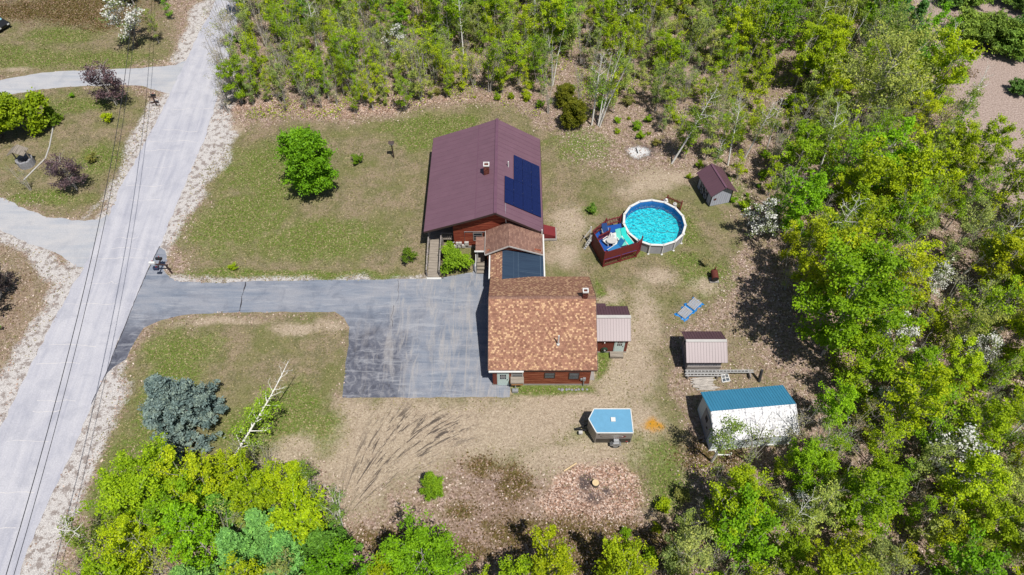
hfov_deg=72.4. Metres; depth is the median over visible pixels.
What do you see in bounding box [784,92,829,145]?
leafy tree
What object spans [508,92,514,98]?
shrub
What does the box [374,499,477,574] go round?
leafy tree
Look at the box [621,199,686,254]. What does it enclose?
swimming pool
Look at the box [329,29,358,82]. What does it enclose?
airy tree
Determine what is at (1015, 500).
airy tree
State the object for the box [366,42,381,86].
slender sapling
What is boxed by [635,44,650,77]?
slender sapling
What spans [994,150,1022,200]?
slender sapling
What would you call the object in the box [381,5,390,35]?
slender sapling
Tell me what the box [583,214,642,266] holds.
pool deck
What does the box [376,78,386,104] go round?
slender sapling
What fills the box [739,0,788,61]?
airy tree
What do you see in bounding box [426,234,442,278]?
wheelchair ramp
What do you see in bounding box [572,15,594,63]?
bare tree
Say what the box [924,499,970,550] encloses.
slender sapling
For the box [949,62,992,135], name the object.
birch tree
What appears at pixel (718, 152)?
birch tree
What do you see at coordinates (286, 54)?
bare tree
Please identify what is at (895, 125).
slender sapling
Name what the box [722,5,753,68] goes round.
leafy tree
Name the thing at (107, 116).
shrub
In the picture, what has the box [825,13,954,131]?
oak tree
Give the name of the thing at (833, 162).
slender sapling
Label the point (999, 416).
leafy tree
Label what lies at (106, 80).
purple tree
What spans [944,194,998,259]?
airy tree
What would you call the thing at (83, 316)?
power cable
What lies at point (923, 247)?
airy tree
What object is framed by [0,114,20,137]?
leafy bush
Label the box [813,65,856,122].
leafy tree
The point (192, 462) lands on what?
leafy tree
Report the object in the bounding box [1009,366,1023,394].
leafy tree
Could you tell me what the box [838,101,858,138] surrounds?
bare tree
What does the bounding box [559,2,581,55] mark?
slender sapling
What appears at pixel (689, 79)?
bare tree
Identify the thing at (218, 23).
bare tree
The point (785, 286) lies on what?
bare tree
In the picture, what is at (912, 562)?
slender sapling
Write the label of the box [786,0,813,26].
leafy tree
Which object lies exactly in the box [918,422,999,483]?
blossoming tree
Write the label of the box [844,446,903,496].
leafy tree
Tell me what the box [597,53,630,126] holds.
birch tree
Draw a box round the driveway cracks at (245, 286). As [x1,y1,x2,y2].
[239,282,398,325]
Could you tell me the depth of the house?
68.16 m
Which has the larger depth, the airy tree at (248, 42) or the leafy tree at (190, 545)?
the airy tree at (248, 42)
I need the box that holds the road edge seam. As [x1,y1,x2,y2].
[91,246,159,403]
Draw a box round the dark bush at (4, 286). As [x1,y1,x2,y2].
[0,263,14,291]
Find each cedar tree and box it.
[554,82,576,106]
[559,95,588,129]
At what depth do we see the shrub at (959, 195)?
71.32 m
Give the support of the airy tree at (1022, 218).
on the ground at (390, 440)
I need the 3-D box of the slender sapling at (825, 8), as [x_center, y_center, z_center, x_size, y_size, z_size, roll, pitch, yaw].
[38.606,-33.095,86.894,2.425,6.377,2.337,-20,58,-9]
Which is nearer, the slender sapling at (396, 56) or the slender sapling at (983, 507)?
the slender sapling at (983, 507)
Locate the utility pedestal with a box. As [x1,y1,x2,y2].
[512,385,517,392]
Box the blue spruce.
[136,372,228,461]
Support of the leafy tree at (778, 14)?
on the ground at (390, 440)
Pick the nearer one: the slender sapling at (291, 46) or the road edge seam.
the road edge seam
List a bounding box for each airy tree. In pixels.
[88,519,164,574]
[139,8,159,43]
[229,7,249,53]
[238,30,266,73]
[253,0,286,36]
[253,1,264,19]
[259,546,305,574]
[262,1,300,56]
[263,2,286,43]
[282,54,301,92]
[286,0,306,38]
[292,48,320,99]
[308,52,332,88]
[310,0,339,24]
[313,60,333,99]
[319,9,337,35]
[321,19,349,70]
[325,40,341,74]
[327,0,364,63]
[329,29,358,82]
[332,57,350,95]
[334,26,371,73]
[357,68,377,109]
[365,0,386,31]
[392,74,413,109]
[393,0,407,28]
[407,0,429,25]
[408,24,436,80]
[423,0,447,38]
[433,38,459,88]
[461,0,487,53]
[473,30,511,91]
[487,0,505,24]
[497,0,515,24]
[497,0,518,36]
[500,29,534,84]
[510,3,542,59]
[526,34,548,82]
[539,0,555,42]
[566,0,588,39]
[615,0,644,39]
[625,10,647,67]
[646,58,676,112]
[651,6,677,55]
[663,60,692,107]
[665,520,717,574]
[667,0,680,14]
[678,4,720,62]
[691,0,712,27]
[695,569,718,574]
[697,60,721,104]
[700,481,760,551]
[702,27,728,73]
[703,76,736,112]
[714,32,740,75]
[731,561,777,574]
[732,0,760,32]
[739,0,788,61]
[740,0,775,53]
[752,45,776,89]
[799,478,848,538]
[800,203,839,249]
[812,87,839,129]
[815,123,873,197]
[819,0,858,50]
[831,524,876,556]
[832,191,895,254]
[838,39,877,94]
[839,0,868,35]
[844,108,906,174]
[852,37,888,93]
[854,0,886,35]
[855,96,910,150]
[857,2,909,65]
[857,267,898,321]
[857,533,918,574]
[862,410,915,462]
[873,65,918,123]
[875,176,943,251]
[887,252,949,320]
[889,236,946,293]
[890,47,928,121]
[897,87,944,147]
[898,142,946,202]
[905,441,957,486]
[909,381,968,449]
[922,146,963,207]
[928,182,966,225]
[937,299,1011,355]
[941,117,985,168]
[943,165,1004,230]
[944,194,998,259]
[952,274,1023,344]
[980,382,1023,420]
[983,128,1023,211]
[984,459,1023,502]
[993,515,1023,567]
[996,213,1023,257]
[999,181,1023,230]
[1003,260,1023,321]
[1003,440,1023,481]
[1007,474,1023,506]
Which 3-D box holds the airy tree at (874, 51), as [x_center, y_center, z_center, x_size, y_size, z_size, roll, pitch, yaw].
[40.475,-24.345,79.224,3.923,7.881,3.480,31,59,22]
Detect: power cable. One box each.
[6,0,132,574]
[14,1,136,573]
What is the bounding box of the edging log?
[24,126,53,179]
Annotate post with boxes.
[757,369,762,381]
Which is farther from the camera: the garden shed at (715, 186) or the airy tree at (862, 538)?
the garden shed at (715, 186)
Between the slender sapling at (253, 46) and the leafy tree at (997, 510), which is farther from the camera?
the slender sapling at (253, 46)
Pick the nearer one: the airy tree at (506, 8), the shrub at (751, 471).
the shrub at (751, 471)
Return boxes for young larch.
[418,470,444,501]
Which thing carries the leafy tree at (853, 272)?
on the ground at (390, 440)
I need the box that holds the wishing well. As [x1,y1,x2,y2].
[6,144,35,169]
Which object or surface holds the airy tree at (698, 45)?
on the ground at (390, 440)
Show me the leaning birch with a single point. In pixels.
(264, 415)
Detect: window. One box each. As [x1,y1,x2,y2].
[473,233,482,240]
[511,373,522,376]
[544,372,554,377]
[568,372,579,378]
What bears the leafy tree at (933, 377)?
on the ground at (390, 440)
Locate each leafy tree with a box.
[62,549,145,574]
[75,472,150,519]
[92,432,200,529]
[96,513,152,560]
[135,465,219,546]
[147,442,229,513]
[150,499,219,571]
[198,443,256,500]
[214,54,248,103]
[218,562,242,574]
[223,449,277,515]
[260,456,312,514]
[265,472,330,545]
[298,537,380,574]
[330,0,360,26]
[367,550,401,574]
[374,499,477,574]
[383,0,409,35]
[423,0,462,49]
[443,0,472,36]
[470,0,504,33]
[472,563,490,574]
[496,553,548,574]
[526,519,580,574]
[534,0,570,51]
[549,0,584,48]
[588,0,617,47]
[592,533,658,574]
[639,0,667,33]
[652,26,684,73]
[654,0,673,23]
[707,465,774,541]
[711,482,784,572]
[712,0,741,25]
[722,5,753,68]
[750,0,796,38]
[761,0,816,55]
[761,522,815,574]
[773,166,833,237]
[777,117,827,185]
[782,545,884,574]
[783,435,841,495]
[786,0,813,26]
[788,226,929,359]
[789,10,844,87]
[789,209,900,303]
[806,39,851,98]
[807,0,852,23]
[809,376,861,428]
[812,15,851,83]
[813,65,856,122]
[823,17,856,65]
[828,181,897,238]
[829,134,909,217]
[833,328,915,403]
[833,468,912,540]
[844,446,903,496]
[856,0,906,44]
[857,115,921,195]
[874,174,933,236]
[876,360,954,441]
[880,129,965,220]
[897,342,948,401]
[909,25,988,116]
[922,1,963,61]
[922,117,983,181]
[926,520,1013,574]
[927,39,983,114]
[932,333,989,390]
[933,449,1017,519]
[944,390,1015,459]
[953,495,1023,551]
[960,113,1019,189]
[971,225,1023,301]
[999,294,1023,361]
[1001,256,1023,301]
[1002,518,1023,574]
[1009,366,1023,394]
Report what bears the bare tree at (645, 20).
on the ground at (390, 440)
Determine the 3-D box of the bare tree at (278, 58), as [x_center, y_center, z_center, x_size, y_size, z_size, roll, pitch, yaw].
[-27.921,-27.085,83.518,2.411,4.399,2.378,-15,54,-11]
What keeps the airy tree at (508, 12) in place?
on the ground at (390, 440)
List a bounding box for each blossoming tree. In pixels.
[95,0,146,47]
[381,23,408,61]
[601,0,635,24]
[741,197,783,241]
[767,488,810,523]
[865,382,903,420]
[877,311,923,358]
[882,138,900,154]
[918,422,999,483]
[921,257,956,297]
[959,326,1007,374]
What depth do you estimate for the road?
63.81 m
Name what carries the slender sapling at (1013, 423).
on the ground at (390, 440)
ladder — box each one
[685,370,753,372]
[685,373,723,375]
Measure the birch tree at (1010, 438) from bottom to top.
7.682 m
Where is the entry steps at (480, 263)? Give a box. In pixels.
[475,252,484,273]
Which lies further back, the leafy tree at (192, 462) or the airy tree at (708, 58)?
the airy tree at (708, 58)
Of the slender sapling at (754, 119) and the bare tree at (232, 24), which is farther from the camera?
the bare tree at (232, 24)
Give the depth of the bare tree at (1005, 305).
60.73 m
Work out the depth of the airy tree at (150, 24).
87.21 m
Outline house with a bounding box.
[424,118,556,247]
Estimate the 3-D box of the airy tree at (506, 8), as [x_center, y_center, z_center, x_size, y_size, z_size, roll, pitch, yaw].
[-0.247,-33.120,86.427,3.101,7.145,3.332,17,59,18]
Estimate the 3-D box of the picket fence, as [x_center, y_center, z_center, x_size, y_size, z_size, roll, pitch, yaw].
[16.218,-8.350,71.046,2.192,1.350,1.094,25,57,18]
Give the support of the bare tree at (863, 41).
on the ground at (390, 440)
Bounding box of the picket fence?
[661,195,682,210]
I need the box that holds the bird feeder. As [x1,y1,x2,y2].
[388,141,394,157]
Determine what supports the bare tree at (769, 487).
on the ground at (390, 440)
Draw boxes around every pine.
[937,0,963,7]
[948,6,998,45]
[959,0,993,6]
[972,8,1023,54]
[988,25,1023,61]
[1002,0,1012,3]
[1008,14,1023,23]
[1008,76,1023,95]
[1009,0,1023,12]
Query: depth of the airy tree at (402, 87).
78.12 m
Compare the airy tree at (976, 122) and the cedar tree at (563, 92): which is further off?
the cedar tree at (563, 92)
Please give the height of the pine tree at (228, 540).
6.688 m
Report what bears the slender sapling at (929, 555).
on the ground at (390, 440)
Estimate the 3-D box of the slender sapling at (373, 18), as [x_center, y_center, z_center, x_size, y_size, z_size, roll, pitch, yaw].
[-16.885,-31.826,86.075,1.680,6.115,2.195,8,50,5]
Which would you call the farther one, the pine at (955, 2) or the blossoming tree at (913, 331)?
the pine at (955, 2)
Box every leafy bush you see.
[0,86,50,137]
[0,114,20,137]
[440,240,474,274]
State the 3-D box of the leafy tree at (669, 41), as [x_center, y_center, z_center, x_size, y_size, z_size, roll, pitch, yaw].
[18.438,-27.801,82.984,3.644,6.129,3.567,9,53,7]
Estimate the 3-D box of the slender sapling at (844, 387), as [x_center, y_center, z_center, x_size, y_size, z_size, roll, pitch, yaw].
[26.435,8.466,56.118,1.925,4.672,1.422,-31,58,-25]
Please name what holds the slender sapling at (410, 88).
on the ground at (390, 440)
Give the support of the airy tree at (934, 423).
on the ground at (390, 440)
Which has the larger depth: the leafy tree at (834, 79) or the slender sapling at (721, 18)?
the slender sapling at (721, 18)
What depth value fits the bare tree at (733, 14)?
86.64 m
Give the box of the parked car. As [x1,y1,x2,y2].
[0,17,10,30]
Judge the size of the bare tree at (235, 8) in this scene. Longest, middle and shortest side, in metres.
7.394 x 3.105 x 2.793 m
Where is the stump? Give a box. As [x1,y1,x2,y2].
[591,479,598,487]
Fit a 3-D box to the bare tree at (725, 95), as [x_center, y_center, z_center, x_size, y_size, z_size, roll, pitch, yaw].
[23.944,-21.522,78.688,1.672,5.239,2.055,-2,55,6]
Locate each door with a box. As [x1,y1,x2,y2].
[497,373,508,384]
[613,342,624,350]
[699,182,704,193]
[700,408,711,438]
[702,188,707,200]
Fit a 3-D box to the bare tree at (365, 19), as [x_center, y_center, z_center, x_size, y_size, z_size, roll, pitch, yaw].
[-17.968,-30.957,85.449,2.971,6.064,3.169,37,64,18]
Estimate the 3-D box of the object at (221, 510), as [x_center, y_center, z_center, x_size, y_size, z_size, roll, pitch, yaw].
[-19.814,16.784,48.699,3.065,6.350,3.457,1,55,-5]
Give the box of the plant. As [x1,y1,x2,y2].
[586,201,596,213]
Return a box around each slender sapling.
[60,545,103,573]
[92,509,129,540]
[131,495,170,542]
[141,521,192,562]
[223,34,242,75]
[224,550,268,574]
[226,33,238,64]
[230,502,246,532]
[237,3,256,45]
[238,0,253,37]
[238,45,260,97]
[242,79,253,105]
[249,34,260,60]
[250,50,264,82]
[257,74,271,101]
[260,68,269,88]
[263,54,285,96]
[264,67,284,87]
[275,0,302,43]
[275,3,291,26]
[283,32,302,69]
[293,50,306,84]
[296,24,308,51]
[296,25,308,55]
[298,0,315,34]
[308,47,323,82]
[313,39,324,66]
[317,0,334,31]
[324,11,340,56]
[344,0,358,32]
[345,15,356,50]
[345,76,360,113]
[351,73,368,103]
[357,0,368,20]
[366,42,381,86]
[369,3,380,42]
[369,16,386,56]
[374,41,392,76]
[375,63,389,96]
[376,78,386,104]
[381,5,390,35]
[384,13,394,47]
[389,41,404,83]
[393,37,417,83]
[393,63,401,91]
[401,33,413,63]
[403,0,420,39]
[405,69,418,95]
[412,63,427,101]
[419,0,431,23]
[421,19,433,54]
[425,74,434,98]
[427,32,443,74]
[427,42,447,79]
[431,21,444,64]
[441,0,457,40]
[442,35,457,71]
[443,68,453,96]
[453,4,469,44]
[453,46,468,91]
[459,46,468,75]
[465,0,480,41]
[466,48,475,80]
[481,3,500,42]
[487,30,497,52]
[493,4,507,38]
[495,59,510,92]
[496,24,506,58]
[499,14,516,55]
[503,51,510,79]
[515,0,521,13]
[519,11,531,49]
[520,62,531,90]
[523,3,533,31]
[529,28,538,57]
[530,38,545,72]
[535,60,549,91]
[541,48,547,74]
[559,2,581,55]
[581,0,592,29]
[582,17,607,69]
[601,21,618,62]
[605,0,620,29]
[606,67,622,105]
[608,13,621,47]
[608,48,625,83]
[611,15,629,75]
[621,60,636,98]
[622,57,632,90]
[624,18,639,54]
[634,5,651,56]
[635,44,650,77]
[638,68,648,96]
[640,0,655,25]
[648,66,664,100]
[650,57,659,81]
[653,0,666,44]
[658,106,671,132]
[659,532,692,574]
[663,86,682,123]
[670,0,690,33]
[673,38,691,82]
[674,109,706,158]
[675,506,706,542]
[686,9,708,50]
[687,0,703,23]
[689,52,703,87]
[699,7,710,39]
[700,7,717,52]
[702,112,721,159]
[704,112,714,133]
[705,0,726,30]
[709,23,729,58]
[713,0,737,39]
[719,115,736,154]
[722,74,738,101]
[727,459,756,490]
[730,62,745,97]
[730,111,748,148]
[730,148,746,179]
[738,46,752,77]
[744,104,765,132]
[750,42,767,72]
[751,59,774,109]
[763,154,787,195]
[764,486,789,515]
[768,175,789,220]
[771,450,794,480]
[776,219,805,264]
[783,94,808,135]
[785,119,815,166]
[794,436,825,471]
[796,69,823,113]
[800,5,821,40]
[802,537,825,561]
[808,434,852,478]
[815,470,857,504]
[815,494,840,523]
[816,533,865,566]
[817,105,846,152]
[818,0,833,36]
[819,146,846,186]
[825,99,862,163]
[826,377,863,407]
[828,92,857,146]
[831,461,872,503]
[843,304,871,330]
[847,550,870,572]
[848,356,873,377]
[851,397,878,422]
[863,308,900,339]
[863,535,892,554]
[870,151,908,210]
[875,105,901,142]
[877,499,901,524]
[879,28,899,69]
[884,0,905,42]
[887,3,915,51]
[887,136,918,178]
[887,539,919,574]
[892,65,921,101]
[893,25,914,56]
[893,308,939,344]
[898,456,917,490]
[900,495,940,526]
[905,509,964,545]
[907,118,952,167]
[909,195,958,243]
[915,115,957,154]
[916,541,957,565]
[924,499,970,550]
[929,286,972,332]
[930,409,954,442]
[935,238,970,276]
[944,95,978,147]
[944,143,990,194]
[946,439,992,483]
[957,364,980,392]
[958,528,996,561]
[960,271,1008,312]
[968,483,1011,516]
[971,451,1016,481]
[975,191,1012,228]
[975,346,1023,393]
[976,548,1014,571]
[978,130,1013,180]
[980,296,1023,337]
[980,397,1023,440]
[990,343,1023,390]
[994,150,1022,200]
[994,348,1023,379]
[994,503,1023,541]
[1004,411,1023,437]
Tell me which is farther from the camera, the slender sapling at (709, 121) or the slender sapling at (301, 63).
the slender sapling at (301, 63)
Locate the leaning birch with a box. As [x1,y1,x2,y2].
[225,362,290,472]
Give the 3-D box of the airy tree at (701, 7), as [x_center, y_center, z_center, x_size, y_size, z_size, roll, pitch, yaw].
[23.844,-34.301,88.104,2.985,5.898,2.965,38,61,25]
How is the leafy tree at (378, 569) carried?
on the ground at (390, 440)
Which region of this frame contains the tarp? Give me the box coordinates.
[674,297,703,321]
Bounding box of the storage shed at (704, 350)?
[681,331,727,371]
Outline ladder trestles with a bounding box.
[686,371,751,378]
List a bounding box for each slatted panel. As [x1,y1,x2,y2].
[677,306,692,318]
[687,297,701,309]
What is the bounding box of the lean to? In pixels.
[596,303,630,352]
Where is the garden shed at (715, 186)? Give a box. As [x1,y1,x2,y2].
[697,163,736,206]
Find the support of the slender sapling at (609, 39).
on the ground at (390, 440)
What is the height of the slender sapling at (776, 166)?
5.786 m
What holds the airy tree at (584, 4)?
on the ground at (390, 440)
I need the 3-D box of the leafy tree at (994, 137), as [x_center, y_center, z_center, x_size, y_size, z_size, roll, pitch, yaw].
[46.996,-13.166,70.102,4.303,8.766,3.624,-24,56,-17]
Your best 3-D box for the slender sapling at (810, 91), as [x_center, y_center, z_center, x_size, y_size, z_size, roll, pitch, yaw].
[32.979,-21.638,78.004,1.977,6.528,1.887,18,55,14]
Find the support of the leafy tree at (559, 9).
on the ground at (390, 440)
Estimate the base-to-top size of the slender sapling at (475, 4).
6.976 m
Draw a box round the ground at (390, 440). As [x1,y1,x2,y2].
[0,0,1023,574]
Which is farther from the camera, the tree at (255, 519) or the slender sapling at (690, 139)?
the slender sapling at (690, 139)
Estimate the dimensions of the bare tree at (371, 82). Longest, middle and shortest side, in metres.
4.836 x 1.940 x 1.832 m
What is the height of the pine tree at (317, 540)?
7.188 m
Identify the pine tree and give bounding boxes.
[168,553,225,574]
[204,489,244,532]
[214,523,270,574]
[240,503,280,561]
[262,527,310,574]
[288,0,311,24]
[300,519,363,574]
[874,0,914,22]
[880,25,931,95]
[896,0,930,35]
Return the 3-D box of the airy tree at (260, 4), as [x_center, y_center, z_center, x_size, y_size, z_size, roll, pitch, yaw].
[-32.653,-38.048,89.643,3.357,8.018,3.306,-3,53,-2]
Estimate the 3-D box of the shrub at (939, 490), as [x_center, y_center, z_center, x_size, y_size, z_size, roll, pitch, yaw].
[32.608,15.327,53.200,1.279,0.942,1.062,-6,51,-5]
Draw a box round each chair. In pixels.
[601,223,608,234]
[602,233,614,245]
[607,238,624,250]
[611,232,618,245]
[615,228,627,245]
[620,227,633,244]
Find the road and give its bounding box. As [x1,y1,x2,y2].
[0,0,240,574]
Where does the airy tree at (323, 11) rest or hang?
on the ground at (390, 440)
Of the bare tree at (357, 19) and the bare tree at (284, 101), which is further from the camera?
the bare tree at (357, 19)
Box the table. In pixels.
[606,237,616,245]
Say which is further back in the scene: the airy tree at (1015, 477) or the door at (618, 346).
the door at (618, 346)
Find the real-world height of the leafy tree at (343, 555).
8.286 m
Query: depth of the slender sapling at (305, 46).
84.53 m
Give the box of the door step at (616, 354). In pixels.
[609,351,623,358]
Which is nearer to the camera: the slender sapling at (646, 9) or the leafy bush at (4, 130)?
the leafy bush at (4, 130)
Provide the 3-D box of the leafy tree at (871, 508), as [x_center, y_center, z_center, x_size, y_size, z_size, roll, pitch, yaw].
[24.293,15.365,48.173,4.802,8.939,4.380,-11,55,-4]
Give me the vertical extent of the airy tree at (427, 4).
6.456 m
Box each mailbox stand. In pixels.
[148,96,158,105]
[154,260,172,273]
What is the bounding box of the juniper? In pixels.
[42,105,63,126]
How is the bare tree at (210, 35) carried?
on the ground at (390, 440)
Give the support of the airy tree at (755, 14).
on the ground at (390, 440)
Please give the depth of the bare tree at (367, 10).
89.31 m
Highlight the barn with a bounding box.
[697,385,798,450]
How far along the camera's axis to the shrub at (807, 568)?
49.23 m
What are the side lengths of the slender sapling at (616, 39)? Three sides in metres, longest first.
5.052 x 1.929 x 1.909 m
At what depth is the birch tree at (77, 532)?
46.29 m
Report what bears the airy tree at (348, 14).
on the ground at (390, 440)
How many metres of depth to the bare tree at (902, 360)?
57.21 m
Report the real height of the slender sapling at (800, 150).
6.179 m
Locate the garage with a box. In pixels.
[474,222,597,385]
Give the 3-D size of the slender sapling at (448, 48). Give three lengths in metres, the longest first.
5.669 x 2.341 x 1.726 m
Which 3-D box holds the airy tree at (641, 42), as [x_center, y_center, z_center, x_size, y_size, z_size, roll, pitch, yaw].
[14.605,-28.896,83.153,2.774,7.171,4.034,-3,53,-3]
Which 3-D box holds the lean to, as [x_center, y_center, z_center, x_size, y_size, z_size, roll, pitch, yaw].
[8.340,3.314,60.991,3.620,3.190,4.088,0,53,0]
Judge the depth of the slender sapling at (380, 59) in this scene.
82.44 m
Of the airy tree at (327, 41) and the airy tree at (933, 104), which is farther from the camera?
the airy tree at (327, 41)
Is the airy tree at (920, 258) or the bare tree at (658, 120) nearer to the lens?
the airy tree at (920, 258)
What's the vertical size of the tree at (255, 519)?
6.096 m
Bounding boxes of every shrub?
[3,166,31,190]
[84,152,97,162]
[100,112,112,122]
[143,553,158,570]
[160,0,173,17]
[227,261,238,269]
[233,83,248,96]
[324,56,333,63]
[351,153,363,163]
[400,245,418,262]
[434,86,441,95]
[493,92,500,99]
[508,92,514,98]
[521,90,531,101]
[526,80,534,88]
[534,99,545,106]
[596,99,606,109]
[598,554,612,569]
[614,116,621,122]
[619,527,632,539]
[620,95,635,105]
[631,120,642,130]
[633,130,645,138]
[641,545,659,562]
[643,114,652,121]
[649,521,662,535]
[652,138,661,145]
[653,495,671,513]
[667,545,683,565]
[674,39,683,53]
[674,486,692,505]
[675,114,687,124]
[679,7,689,17]
[695,159,703,167]
[700,495,713,510]
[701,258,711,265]
[719,112,727,119]
[731,197,738,202]
[737,197,750,210]
[742,463,756,480]
[758,168,767,180]
[761,148,771,158]
[783,92,798,107]
[792,93,809,108]
[798,563,817,574]
[803,60,812,73]
[823,469,841,485]
[858,426,878,442]
[869,385,884,398]
[899,304,918,317]
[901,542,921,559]
[913,288,929,304]
[933,482,945,494]
[935,559,957,572]
[951,189,968,202]
[962,401,979,414]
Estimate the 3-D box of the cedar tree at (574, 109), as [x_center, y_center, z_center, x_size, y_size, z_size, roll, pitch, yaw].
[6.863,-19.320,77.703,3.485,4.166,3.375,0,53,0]
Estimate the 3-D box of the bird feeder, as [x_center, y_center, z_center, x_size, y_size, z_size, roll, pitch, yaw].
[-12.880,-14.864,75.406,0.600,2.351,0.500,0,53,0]
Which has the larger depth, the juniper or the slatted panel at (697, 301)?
the juniper
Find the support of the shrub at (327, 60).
on the ground at (390, 440)
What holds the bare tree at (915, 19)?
on the ground at (390, 440)
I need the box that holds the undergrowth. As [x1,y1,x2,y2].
[246,0,1023,574]
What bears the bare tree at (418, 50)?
on the ground at (390, 440)
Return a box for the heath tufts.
[0,0,1015,574]
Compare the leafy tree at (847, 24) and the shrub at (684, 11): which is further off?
the shrub at (684, 11)
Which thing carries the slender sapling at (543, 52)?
on the ground at (390, 440)
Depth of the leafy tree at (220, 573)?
45.45 m
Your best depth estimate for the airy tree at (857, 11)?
85.40 m
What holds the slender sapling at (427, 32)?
on the ground at (390, 440)
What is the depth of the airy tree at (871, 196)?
60.92 m
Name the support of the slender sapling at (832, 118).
on the ground at (390, 440)
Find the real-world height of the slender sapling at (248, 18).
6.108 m
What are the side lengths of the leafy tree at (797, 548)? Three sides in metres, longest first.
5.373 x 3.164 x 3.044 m
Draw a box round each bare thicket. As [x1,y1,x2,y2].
[224,434,260,469]
[248,434,277,469]
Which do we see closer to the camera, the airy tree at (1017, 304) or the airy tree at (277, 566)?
the airy tree at (277, 566)
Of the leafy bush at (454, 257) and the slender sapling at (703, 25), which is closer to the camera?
the leafy bush at (454, 257)
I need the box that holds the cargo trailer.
[576,408,633,447]
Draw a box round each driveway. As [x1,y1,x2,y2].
[0,61,185,94]
[0,197,107,266]
[106,248,509,397]
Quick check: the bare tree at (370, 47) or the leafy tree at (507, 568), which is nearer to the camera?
the leafy tree at (507, 568)
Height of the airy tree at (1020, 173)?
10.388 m
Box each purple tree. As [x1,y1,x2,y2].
[41,149,88,189]
[78,59,126,105]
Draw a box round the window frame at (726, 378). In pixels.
[721,373,730,382]
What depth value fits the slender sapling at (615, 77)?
78.46 m
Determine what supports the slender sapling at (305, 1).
on the ground at (390, 440)
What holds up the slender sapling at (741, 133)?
on the ground at (390, 440)
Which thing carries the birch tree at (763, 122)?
on the ground at (390, 440)
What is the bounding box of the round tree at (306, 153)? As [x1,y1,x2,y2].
[273,125,338,196]
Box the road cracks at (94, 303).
[0,108,208,527]
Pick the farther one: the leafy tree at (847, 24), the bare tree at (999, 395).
the leafy tree at (847, 24)
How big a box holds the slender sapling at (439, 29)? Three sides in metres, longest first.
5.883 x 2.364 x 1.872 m
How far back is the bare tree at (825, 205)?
66.18 m
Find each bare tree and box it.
[48,558,80,574]
[138,546,179,574]
[140,509,173,552]
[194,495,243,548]
[197,25,228,67]
[200,5,240,71]
[202,32,231,82]
[203,1,233,48]
[203,43,235,95]
[205,68,229,112]
[210,63,231,101]
[211,0,242,44]
[224,0,241,23]
[240,0,271,47]
[247,0,267,36]
[258,21,274,51]
[262,45,273,67]
[266,45,286,76]
[268,54,285,85]
[271,36,286,65]
[271,73,289,110]
[274,32,302,78]
[278,0,290,23]
[279,16,298,47]
[290,62,310,108]
[303,6,321,47]
[307,79,322,107]
[309,0,326,44]
[324,50,340,84]
[325,75,339,104]
[348,1,363,38]
[354,9,373,54]
[357,0,378,27]
[359,2,377,43]
[359,61,377,96]
[360,29,383,67]
[375,30,386,67]
[377,63,389,81]
[379,0,386,17]
[401,27,417,68]
[404,25,416,45]
[407,33,425,68]
[411,44,426,86]
[420,34,431,63]
[427,55,439,84]
[430,0,444,27]
[438,20,452,55]
[452,42,461,66]
[461,35,474,64]
[464,58,479,87]
[471,54,482,74]
[487,37,506,81]
[515,41,526,73]
[527,0,545,32]
[539,65,555,113]
[540,19,556,64]
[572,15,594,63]
[573,57,586,99]
[587,38,602,84]
[593,56,604,92]
[598,48,616,95]
[606,79,618,112]
[619,40,634,77]
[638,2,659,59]
[642,1,656,46]
[656,103,666,125]
[672,105,689,149]
[674,12,685,39]
[678,41,695,72]
[680,65,700,101]
[684,65,696,89]
[689,495,713,521]
[703,116,720,147]
[706,455,733,486]
[706,539,729,569]
[710,98,730,131]
[718,76,733,113]
[723,556,744,574]
[724,0,741,36]
[729,48,745,82]
[729,83,751,123]
[737,412,785,464]
[758,476,781,503]
[763,100,772,126]
[763,558,786,574]
[766,119,796,167]
[774,131,787,153]
[774,162,812,209]
[781,251,800,289]
[781,400,825,447]
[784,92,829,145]
[789,8,814,46]
[792,0,821,37]
[796,212,836,270]
[798,99,834,157]
[799,24,816,54]
[811,190,837,231]
[811,310,832,327]
[813,417,849,446]
[831,427,858,459]
[835,114,869,157]
[838,50,868,94]
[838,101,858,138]
[843,143,893,190]
[846,395,885,438]
[850,16,886,68]
[852,22,877,54]
[858,104,882,145]
[874,45,889,73]
[883,428,914,458]
[886,329,917,375]
[888,552,914,574]
[892,229,927,271]
[902,97,923,122]
[902,396,929,421]
[906,478,942,512]
[908,0,939,35]
[912,297,940,331]
[928,84,969,132]
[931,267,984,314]
[953,185,980,221]
[953,392,990,431]
[955,470,996,502]
[959,212,992,244]
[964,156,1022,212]
[970,219,1008,270]
[970,342,1004,378]
[985,377,1006,400]
[989,205,1023,236]
[990,290,1023,320]
[996,245,1023,279]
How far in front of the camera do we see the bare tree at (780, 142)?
74.16 m
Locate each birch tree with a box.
[49,509,106,556]
[234,0,245,21]
[288,457,321,506]
[304,0,322,56]
[316,483,348,525]
[448,2,471,54]
[530,0,541,42]
[545,31,568,85]
[583,51,607,124]
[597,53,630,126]
[671,87,721,163]
[708,413,755,462]
[712,139,726,164]
[719,95,741,139]
[721,97,752,165]
[728,4,743,49]
[744,100,778,158]
[766,100,784,147]
[775,488,818,542]
[779,7,808,54]
[806,0,840,48]
[810,417,857,450]
[815,98,843,172]
[821,194,869,263]
[836,4,871,65]
[887,253,912,289]
[933,22,963,83]
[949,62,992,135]
[954,210,1023,281]
[987,409,1023,456]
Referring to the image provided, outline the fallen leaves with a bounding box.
[0,0,1023,574]
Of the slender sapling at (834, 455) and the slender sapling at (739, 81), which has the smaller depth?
the slender sapling at (834, 455)
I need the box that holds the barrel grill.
[709,267,718,282]

